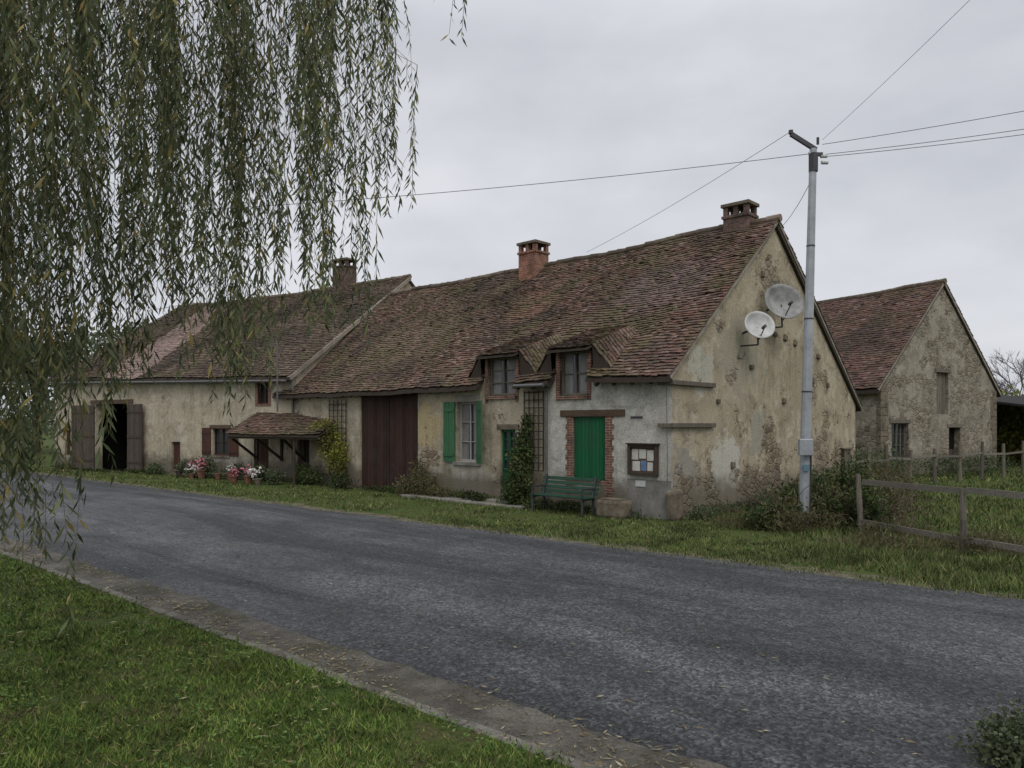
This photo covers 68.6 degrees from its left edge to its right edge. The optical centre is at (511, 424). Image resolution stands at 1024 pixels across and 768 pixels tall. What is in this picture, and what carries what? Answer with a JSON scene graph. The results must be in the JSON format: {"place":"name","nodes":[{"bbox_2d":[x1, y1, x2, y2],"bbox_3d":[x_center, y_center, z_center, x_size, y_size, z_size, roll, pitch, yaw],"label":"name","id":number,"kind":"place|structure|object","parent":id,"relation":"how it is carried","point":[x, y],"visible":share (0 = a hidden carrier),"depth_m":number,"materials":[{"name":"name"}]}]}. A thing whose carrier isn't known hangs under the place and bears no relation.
{"place":"outdoors","nodes":[
{"label":"outdoors","id":0,"kind":"place"},
{"bbox_2d":[0,551,600,767],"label":"lawn","id":1,"kind":"structure","parent":0,"point":[432,729],"depth_m":5.78,"materials":[{"name":"green plant"}]},
{"bbox_2d":[0,0,466,636],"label":"willow tree","id":2,"kind":"object","parent":1,"relation":"on","point":[78,56],"visible":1,"depth_m":5.05,"materials":[{"name":"green plant"}]},
{"bbox_2d":[0,585,554,767],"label":"clover patches","id":3,"kind":"object","parent":1,"relation":"on","point":[322,740],"visible":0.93,"depth_m":5.62,"materials":[{"name":"green plant"}]},
{"bbox_2d":[0,468,1023,767],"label":"road","id":4,"kind":"structure","parent":0,"point":[894,664],"depth_m":8.76,"materials":[{"name":"grey asphalt"}]},
{"bbox_2d":[0,538,726,767],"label":"gutter","id":5,"kind":"object","parent":4,"relation":"on","point":[419,684],"visible":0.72,"depth_m":6.62,"materials":[{"name":"concrete"}]},
{"bbox_2d":[0,514,1014,767],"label":"fallen leaves","id":6,"kind":"object","parent":5,"relation":"on","point":[362,664],"visible":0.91,"depth_m":7.13,"materials":[{"name":"brown plant"}]},
{"bbox_2d":[947,693,1023,767],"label":"corner shrub","id":7,"kind":"object","parent":4,"relation":"on","point":[1009,750],"visible":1,"depth_m":5.07,"materials":[{"name":"green plant"}]},
{"bbox_2d":[0,426,1023,602],"bbox_3d":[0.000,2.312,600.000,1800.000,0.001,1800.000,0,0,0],"label":"ground","id":8,"kind":"structure","parent":0,"point":[414,507],"depth_m":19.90,"materials":[{"name":"green plant"}]},
{"bbox_2d":[0,407,52,463],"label":"hedge","id":9,"kind":"object","parent":8,"relation":"on","point":[31,438],"visible":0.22,"depth_m":44.14,"materials":[{"name":"green plant"}]},
{"bbox_2d":[2,394,54,434],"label":"distant trees","id":10,"kind":"object","parent":8,"relation":"on","point":[48,429],"visible":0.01,"depth_m":163.37,"materials":[{"name":"green plant"}]},
{"bbox_2d":[0,316,114,452],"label":"deciduous tree","id":11,"kind":"object","parent":8,"relation":"on","point":[93,342],"visible":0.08,"depth_m":58.00,"materials":[{"name":"green plant"}]},
{"bbox_2d":[103,404,126,470],"bbox_3d":[-18.662,0.505,38.416,3.800,3.610,3.000,0,0,31],"label":"barn interior","id":12,"kind":"object","parent":8,"relation":"on","point":[119,451],"visible":0.04,"depth_m":39.04,"materials":[{"name":"black"}]},
{"bbox_2d":[91,321,144,345],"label":"deciduous tree","id":13,"kind":"object","parent":8,"relation":"on","point":[117,335],"depth_m":64.29,"materials":[{"name":"green plant"}]},
{"bbox_2d":[51,462,290,481],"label":"weeds","id":14,"kind":"object","parent":8,"relation":"on","point":[129,470],"visible":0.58,"depth_m":35.83,"materials":[{"name":"green plant"}]},
{"bbox_2d":[55,380,291,481],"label":"front wall","id":15,"kind":"structure","parent":8,"relation":"on","point":[183,414],"depth_m":33.85,"materials":[{"name":"beige paint"}]},
{"bbox_2d":[67,430,70,454],"bbox_3d":[-22.951,0.949,39.022,0.542,1.297,0.041,0,0,31],"label":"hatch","id":16,"kind":"object","parent":15,"relation":"attached to","point":[69,446],"visible":0.14,"depth_m":39.08,"materials":[{"name":"brown wood"}]},
{"bbox_2d":[71,405,94,467],"bbox_3d":[-21.573,0.634,37.733,1.442,3.169,0.079,0,0,17],"label":"barn leaf","id":17,"kind":"object","parent":15,"relation":"attached to","point":[86,453],"visible":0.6,"depth_m":37.66,"materials":[{"name":"brown wood"}]},
{"bbox_2d":[90,399,132,403],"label":"barn lintel","id":18,"kind":"structure","parent":15,"relation":"attached to","point":[114,401],"depth_m":36.55,"materials":[{"name":"brown wood"}]},
{"bbox_2d":[127,404,142,470],"bbox_3d":[-17.887,0.634,35.580,1.442,3.169,0.079,0,0,38],"label":"barn leaf","id":19,"kind":"object","parent":15,"relation":"attached to","point":[135,438],"visible":0.95,"depth_m":35.48,"materials":[{"name":"brown wood"}]},
{"bbox_2d":[50,334,293,477],"bbox_3d":[-16.512,-0.700,34.606,18.046,5.800,0.535,0,0,31],"label":"gutter and pipe","id":20,"kind":"object","parent":15,"relation":"attached to","point":[228,381],"visible":0.68,"depth_m":30.19,"materials":[{"name":"metal"}]},
{"bbox_2d":[174,442,179,468],"bbox_3d":[-15.231,1.423,34.298,0.642,1.245,0.040,0,0,31],"label":"hatch","id":21,"kind":"object","parent":15,"relation":"attached to","point":[176,452],"visible":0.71,"depth_m":34.35,"materials":[{"name":"wood"}]},
{"bbox_2d":[202,428,210,454],"bbox_3d":[-13.426,0.758,32.966,0.572,1.217,0.059,0,0,31],"label":"shutter","id":22,"kind":"object","parent":15,"relation":"attached to","point":[206,441],"visible":0.95,"depth_m":32.94,"materials":[{"name":"brown wood"}]},
{"bbox_2d":[209,425,230,427],"bbox_3d":[-12.620,0.105,32.579,1.400,0.150,0.130,0,0,31],"label":"window low lintel","id":23,"kind":"structure","parent":15,"relation":"attached to","point":[218,426],"depth_m":32.53,"materials":[{"name":"brown wood"}]},
{"bbox_2d":[210,455,229,457],"bbox_3d":[-12.628,1.400,32.566,1.300,0.100,0.160,0,0,31],"label":"window low sill","id":24,"kind":"structure","parent":15,"relation":"attached to","point":[220,456],"depth_m":32.45,"materials":[{"name":"grey stone"}]},
{"bbox_2d":[215,428,227,454],"bbox_3d":[-12.563,0.765,32.673,1.100,1.170,0.050,0,0,31],"label":"window frame","id":25,"kind":"object","parent":15,"relation":"attached to","point":[223,429],"visible":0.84,"depth_m":32.73,"materials":[{"name":"wood"}]},
{"bbox_2d":[216,429,227,453],"bbox_3d":[-12.544,0.765,32.702,1.100,1.170,0.013,0,0,31],"label":"window glass","id":26,"kind":"object","parent":25,"relation":"in","point":[219,445],"visible":0.64,"depth_m":32.78,"materials":[{"name":"grey glass"}]},
{"bbox_2d":[202,456,250,478],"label":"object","id":27,"kind":"object","parent":15,"relation":"attached to","point":[224,462],"visible":0.36,"depth_m":32.18,"materials":[{"name":"grey stone"}]},
{"bbox_2d":[228,428,237,455],"bbox_3d":[-11.899,0.756,32.033,0.592,1.212,0.062,0,0,31],"label":"shutter","id":28,"kind":"object","parent":15,"relation":"attached to","point":[232,448],"visible":0.67,"depth_m":32.05,"materials":[{"name":"brown wood"}]},
{"bbox_2d":[51,280,415,381],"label":"roof boards","id":29,"kind":"object","parent":15,"relation":"on","point":[201,378],"visible":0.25,"depth_m":34.40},
{"bbox_2d":[105,304,231,378],"bbox_3d":[-17.788,-4.575,39.710,3.122,4.909,8.572,0,0,15],"label":"roof","id":30,"kind":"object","parent":29,"relation":"on","point":[164,344],"visible":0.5,"depth_m":38.82,"materials":[{"name":"brown tile"}]},
{"bbox_2d":[48,276,408,379],"bbox_3d":[-14.647,-4.547,37.820,18.172,5.258,7.607,0,0,31],"label":"roof tiles front","id":31,"kind":"object","parent":29,"relation":"on","point":[302,340],"visible":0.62,"depth_m":35.34,"materials":[{"name":"brown tile"}]},
{"bbox_2d":[177,274,411,307],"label":"ridge tiles","id":32,"kind":"object","parent":29,"relation":"attached to","point":[329,288],"visible":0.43,"depth_m":39.42,"materials":[{"name":"brown tile"}]},
{"bbox_2d":[331,259,357,290],"bbox_3d":[-8.603,-7.425,38.568,1.080,1.850,0.780,0,0,31],"label":"chimney","id":33,"kind":"object","parent":29,"relation":"on","point":[347,278],"visible":0.5,"depth_m":38.24,"materials":[{"name":"brick"}]},
{"bbox_2d":[331,257,355,263],"bbox_3d":[-8.603,-8.400,38.568,1.120,0.100,0.820,0,0,31],"label":"chimney cap","id":34,"kind":"object","parent":33,"relation":"on","point":[349,259],"visible":0.4,"depth_m":38.29,"materials":[{"name":"brown ceramic"}]},
{"bbox_2d":[287,277,410,379],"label":"roof verge","id":35,"kind":"structure","parent":29,"relation":"attached to","point":[327,346],"depth_m":32.03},
{"bbox_2d":[256,439,268,473],"bbox_3d":[-10.349,1.289,31.309,0.892,1.979,0.042,0,0,32],"label":"front door","id":36,"kind":"structure","parent":15,"relation":"attached to","point":[263,454],"depth_m":31.26,"materials":[{"name":"brown wood"}]},
{"bbox_2d":[255,382,270,405],"bbox_3d":[-10.263,-1.275,31.202,0.960,1.050,0.220,0,0,31],"label":"attic window","id":37,"kind":"structure","parent":15,"relation":"attached to","point":[256,395],"depth_m":31.28,"materials":[{"name":"brown wood"}]},
{"bbox_2d":[260,383,267,403],"bbox_3d":[-10.234,-1.275,31.248,0.640,0.850,0.050,0,0,31],"label":"attic window frame","id":38,"kind":"object","parent":37,"relation":"attached to","point":[265,393],"visible":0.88,"depth_m":31.26,"materials":[{"name":"brown wood"}]},
{"bbox_2d":[228,429,334,463],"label":"porch brackets","id":39,"kind":"object","parent":15,"relation":"attached to","point":[286,442],"visible":0.73,"depth_m":29.48,"materials":[{"name":"brown wood"}]},
{"bbox_2d":[226,415,333,437],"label":"porch boards","id":40,"kind":"object","parent":39,"relation":"on","point":[280,435],"visible":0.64,"depth_m":28.58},
{"bbox_2d":[225,412,335,434],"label":"porch tiles","id":41,"kind":"object","parent":40,"relation":"on","point":[260,420],"visible":0.88,"depth_m":29.40,"materials":[{"name":"brown tile"}]},
{"bbox_2d":[175,470,182,476],"bbox_3d":[-14.565,2.164,32.849,0.336,0.272,0.328,0,0,31],"label":"flower pot","id":42,"kind":"object","parent":8,"relation":"on","point":[178,473],"visible":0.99,"depth_m":32.75,"materials":[{"name":"brown ceramic"}]},
{"bbox_2d":[196,469,207,478],"bbox_3d":[-13.167,2.113,31.876,0.462,0.374,0.450,0,0,31],"label":"flower pot","id":43,"kind":"object","parent":8,"relation":"on","point":[200,474],"visible":0.95,"depth_m":31.73,"materials":[{"name":"ceramic"}]},
{"bbox_2d":[184,463,263,479],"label":"flowers","id":44,"kind":"object","parent":43,"relation":"in","point":[253,475],"visible":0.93,"depth_m":30.82,"materials":[{"name":"plant"}]},
{"bbox_2d":[142,454,285,484],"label":"potted plants","id":45,"kind":"object","parent":8,"relation":"on","point":[181,466],"visible":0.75,"depth_m":31.80,"materials":[{"name":"green plant"}]},
{"bbox_2d":[215,473,221,478],"bbox_3d":[-12.288,2.181,31.397,0.294,0.238,0.287,0,0,31],"label":"flower pot","id":46,"kind":"object","parent":8,"relation":"on","point":[217,475],"visible":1,"depth_m":31.31,"materials":[{"name":"ceramic"}]},
{"bbox_2d":[226,472,234,479],"bbox_3d":[-11.606,2.147,30.979,0.378,0.306,0.368,0,0,31],"label":"flower pot","id":47,"kind":"object","parent":8,"relation":"on","point":[228,475],"visible":0.55,"depth_m":30.85,"materials":[{"name":"ceramic"}]},
{"bbox_2d":[229,476,237,482],"bbox_3d":[-10.908,2.164,29.438,0.336,0.272,0.328,0,0,31],"label":"flower pot","id":48,"kind":"object","parent":8,"relation":"on","point":[233,479],"visible":0.98,"depth_m":29.33,"materials":[{"name":"ceramic"}]},
{"bbox_2d":[187,458,254,475],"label":"flowers","id":49,"kind":"object","parent":48,"relation":"in","point":[232,469],"visible":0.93,"depth_m":29.55,"materials":[{"name":"pink plant"}]},
{"bbox_2d":[243,475,252,483],"bbox_3d":[-10.199,2.147,29.063,0.378,0.306,0.368,0,0,31],"label":"flower pot","id":50,"kind":"object","parent":8,"relation":"on","point":[248,479],"visible":0.81,"depth_m":28.94,"materials":[{"name":"ceramic"}]},
{"bbox_2d":[254,478,261,484],"bbox_3d":[-9.621,2.181,28.475,0.294,0.238,0.287,0,0,31],"label":"flower pot","id":51,"kind":"object","parent":8,"relation":"on","point":[258,481],"visible":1,"depth_m":28.39,"materials":[{"name":"ceramic"}]},
{"bbox_2d":[293,439,294,485],"bbox_3d":[-8.171,1.400,28.162,0.100,1.800,0.095,0,0,31],"label":"porch post","id":52,"kind":"object","parent":8,"relation":"on","point":[293,462],"visible":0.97,"depth_m":28.11,"materials":[{"name":"brown wood"}]},
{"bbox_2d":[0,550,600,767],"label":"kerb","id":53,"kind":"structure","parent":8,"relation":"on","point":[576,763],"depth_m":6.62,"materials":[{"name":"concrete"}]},
{"bbox_2d":[306,416,353,477],"bbox_3d":[-6.720,0.884,27.715,2.462,2.548,1.094,0,0,44],"label":"rose shrub","id":54,"kind":"object","parent":8,"relation":"on","point":[335,458],"visible":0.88,"depth_m":27.48,"materials":[{"name":"green plant"}]},
{"bbox_2d":[293,282,411,385],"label":"gable wall","id":55,"kind":"structure","parent":8,"relation":"on","point":[304,372],"depth_m":31.18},
{"bbox_2d":[292,462,553,509],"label":"border plants","id":56,"kind":"object","parent":8,"relation":"on","point":[304,478],"visible":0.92,"depth_m":27.07,"materials":[{"name":"green plant"}]},
{"bbox_2d":[392,457,454,497],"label":"border plants","id":57,"kind":"object","parent":8,"relation":"on","point":[417,482],"visible":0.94,"depth_m":23.95,"materials":[{"name":"green plant"}]},
{"bbox_2d":[284,477,595,513],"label":"weeds","id":58,"kind":"object","parent":8,"relation":"on","point":[588,508],"visible":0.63,"depth_m":21.72,"materials":[{"name":"green plant"}]},
{"bbox_2d":[498,412,536,504],"bbox_3d":[0.167,0.974,21.157,1.202,2.652,0.899,0,0,44],"label":"climbing shrub","id":59,"kind":"object","parent":8,"relation":"on","point":[522,460],"visible":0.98,"depth_m":21.04,"materials":[{"name":"green plant"}]},
{"bbox_2d":[16,469,1023,599],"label":"road edge gravel","id":60,"kind":"structure","parent":8,"relation":"on","point":[827,573],"depth_m":14.76,"materials":[{"name":"grey gravel"}]},
{"bbox_2d":[529,474,600,515],"bbox_3d":[1.345,1.818,19.492,1.900,0.969,0.640,0,0,44],"label":"park bench","id":61,"kind":"object","parent":8,"relation":"on","point":[593,489],"visible":0.99,"depth_m":19.54,"materials":[{"name":"wood"}]},
{"bbox_2d":[272,199,862,520],"bbox_3d":[1.533,-2.150,28.393,19.565,9.400,13.468,0,0,44],"label":"farmhouse","id":62,"kind":"object","parent":8,"relation":"on","point":[586,360],"visible":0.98,"depth_m":22.31,"materials":[{"name":"tile"}]},
{"bbox_2d":[300,439,308,472],"bbox_3d":[-8.163,1.299,29.733,0.892,1.957,0.042,0,0,44],"label":"dark door","id":63,"kind":"structure","parent":62,"relation":"in","point":[301,440],"depth_m":29.66,"materials":[{"name":"brown wood"}]},
{"bbox_2d":[362,395,389,487],"bbox_3d":[-4.800,0.519,26.471,1.602,3.439,0.054,0,0,44],"label":"barn door","id":64,"kind":"structure","parent":62,"relation":"in","point":[375,409],"depth_m":26.40,"materials":[{"name":"brown wood"}]},
{"bbox_2d":[390,393,417,488],"bbox_3d":[-3.619,0.520,25.348,1.602,3.440,0.056,0,0,44],"label":"barn door","id":65,"kind":"structure","parent":62,"relation":"in","point":[403,407],"depth_m":25.35,"materials":[{"name":"brown wood"}]},
{"bbox_2d":[503,470,515,494],"bbox_3d":[-0.036,1.749,21.961,0.602,0.798,0.037,0,0,44],"label":"green door panel","id":66,"kind":"structure","parent":62,"relation":"in","point":[505,473],"depth_m":22.09,"materials":[{"name":"paint"}]},
{"bbox_2d":[625,443,659,475],"bbox_3d":[3.225,0.870,18.578,0.940,0.800,0.137,0,0,44],"label":"notice board","id":67,"kind":"object","parent":62,"relation":"attached to","point":[642,459],"visible":1,"depth_m":18.58,"materials":[{"name":"brown wood"}]},
{"bbox_2d":[596,497,631,518],"bbox_3d":[2.539,2.080,18.642,0.800,0.480,0.500,0,0,44],"label":"stone trough","id":68,"kind":"object","parent":8,"relation":"on","point":[611,507],"visible":0.98,"depth_m":18.42,"materials":[{"name":"beige stone"}]},
{"bbox_2d":[595,471,839,520],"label":"weeds","id":69,"kind":"object","parent":8,"relation":"on","point":[712,511],"visible":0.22,"depth_m":18.96,"materials":[{"name":"green plant"}]},
{"bbox_2d":[789,129,828,527],"bbox_3d":[6.505,-1.973,16.442,0.870,8.953,0.365,0,0,0],"label":"utility pole","id":70,"kind":"object","parent":8,"relation":"on","point":[805,447],"visible":0.95,"depth_m":16.42,"materials":[{"name":"metal"}]},
{"bbox_2d":[12,16,1023,486],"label":"overhead wires","id":71,"kind":"object","parent":70,"relation":"attached to","point":[742,162],"visible":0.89,"depth_m":16.65,"materials":[{"name":"black metal"}]},
{"bbox_2d":[731,447,899,531],"bbox_3d":[6.625,1.384,16.896,3.748,1.833,2.509,0,0,0],"label":"bramble bush","id":72,"kind":"object","parent":8,"relation":"on","point":[847,477],"visible":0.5,"depth_m":16.42,"materials":[{"name":"green plant"}]},
{"bbox_2d":[699,474,943,528],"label":"bramble stems","id":73,"kind":"object","parent":8,"relation":"on","point":[863,511],"visible":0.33,"depth_m":16.76,"materials":[{"name":"plant"}]},
{"bbox_2d":[840,448,852,471],"bbox_3d":[10.500,1.570,23.600,0.300,1.660,0.300,0,0,0],"label":"gate post","id":74,"kind":"object","parent":8,"relation":"on","point":[844,453],"visible":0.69,"depth_m":23.48,"materials":[{"name":"grey wood"}]},
{"bbox_2d":[756,447,938,531],"bbox_3d":[8.319,1.427,17.908,2.592,1.745,6.577,0,0,41],"label":"bramble bush","id":75,"kind":"object","parent":8,"relation":"on","point":[884,474],"visible":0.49,"depth_m":17.64,"materials":[{"name":"green plant"}]},
{"bbox_2d":[698,504,1023,556],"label":"dry weeds","id":76,"kind":"object","parent":8,"relation":"on","point":[860,542],"visible":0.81,"depth_m":14.35,"materials":[{"name":"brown plant"}]},
{"bbox_2d":[817,278,1001,474],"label":"rubble stone barn","id":77,"kind":"structure","parent":8,"relation":"on","point":[921,375],"depth_m":35.46,"materials":[{"name":"stone"}]},
{"bbox_2d":[892,424,902,464],"bbox_3d":[17.318,0.950,33.954,1.300,2.000,0.010,0,0,-31],"label":"low window glass","id":78,"kind":"structure","parent":77,"relation":"in","point":[893,425],"depth_m":34.04,"materials":[{"name":"black glass"}]},
{"bbox_2d":[891,423,904,466],"bbox_3d":[17.336,0.950,33.924,1.300,2.000,0.050,0,0,-31],"label":"low window frame","id":79,"kind":"structure","parent":77,"relation":"in","point":[895,445],"depth_m":34.08,"materials":[{"name":"grey wood"}]},
{"bbox_2d":[937,373,944,413],"bbox_3d":[20.268,-1.469,35.647,0.992,1.963,0.041,0,0,-31],"label":"hay door","id":80,"kind":"structure","parent":77,"relation":"in","point":[940,376],"depth_m":35.71,"materials":[{"name":"grey wood"}]},
{"bbox_2d":[949,427,953,471],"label":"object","id":81,"kind":"structure","parent":77,"relation":"in","point":[951,429],"depth_m":36.44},
{"bbox_2d":[949,449,956,470],"bbox_3d":[21.167,1.725,36.189,0.992,1.050,0.042,0,0,-31],"label":"half door","id":82,"kind":"structure","parent":77,"relation":"in","point":[951,451],"depth_m":36.21,"materials":[{"name":"grey wood"}]},
{"bbox_2d":[837,437,1020,480],"bbox_3d":[16.478,1.383,31.334,16.998,1.834,4.192,0,0,-39],"label":"hedge","id":83,"kind":"object","parent":8,"relation":"on","point":[964,461],"visible":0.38,"depth_m":32.84,"materials":[{"name":"green plant"}]},
{"bbox_2d":[845,441,1023,488],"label":"wooden fence","id":84,"kind":"object","parent":8,"relation":"on","point":[959,455],"visible":0.71,"depth_m":29.91,"materials":[{"name":"grey wood"}]},
{"bbox_2d":[856,474,1023,552],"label":"wooden fence","id":85,"kind":"object","parent":8,"relation":"on","point":[962,492],"visible":0.84,"depth_m":13.88,"materials":[{"name":"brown wood"}]},
{"bbox_2d":[987,349,1023,395],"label":"bare tree","id":86,"kind":"object","parent":8,"relation":"on","point":[1018,373],"visible":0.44,"depth_m":76.47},
{"bbox_2d":[997,381,1020,395],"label":"bare tree","id":87,"kind":"object","parent":8,"relation":"on","point":[1001,384],"visible":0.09,"depth_m":73.00,"materials":[{"name":"plant"}]},
{"bbox_2d":[996,395,1023,458],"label":"open shed","id":88,"kind":"structure","parent":8,"relation":"on","point":[1010,400],"depth_m":44.17,"materials":[{"name":"brown wood"}]},
{"bbox_2d":[996,384,1023,463],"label":"hedge","id":89,"kind":"object","parent":8,"relation":"on","point":[1014,437],"visible":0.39,"depth_m":44.99,"materials":[{"name":"green plant"}]},
{"bbox_2d":[0,0,1023,420],"label":"sky","id":90,"kind":"structure","parent":0,"point":[539,91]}
]}

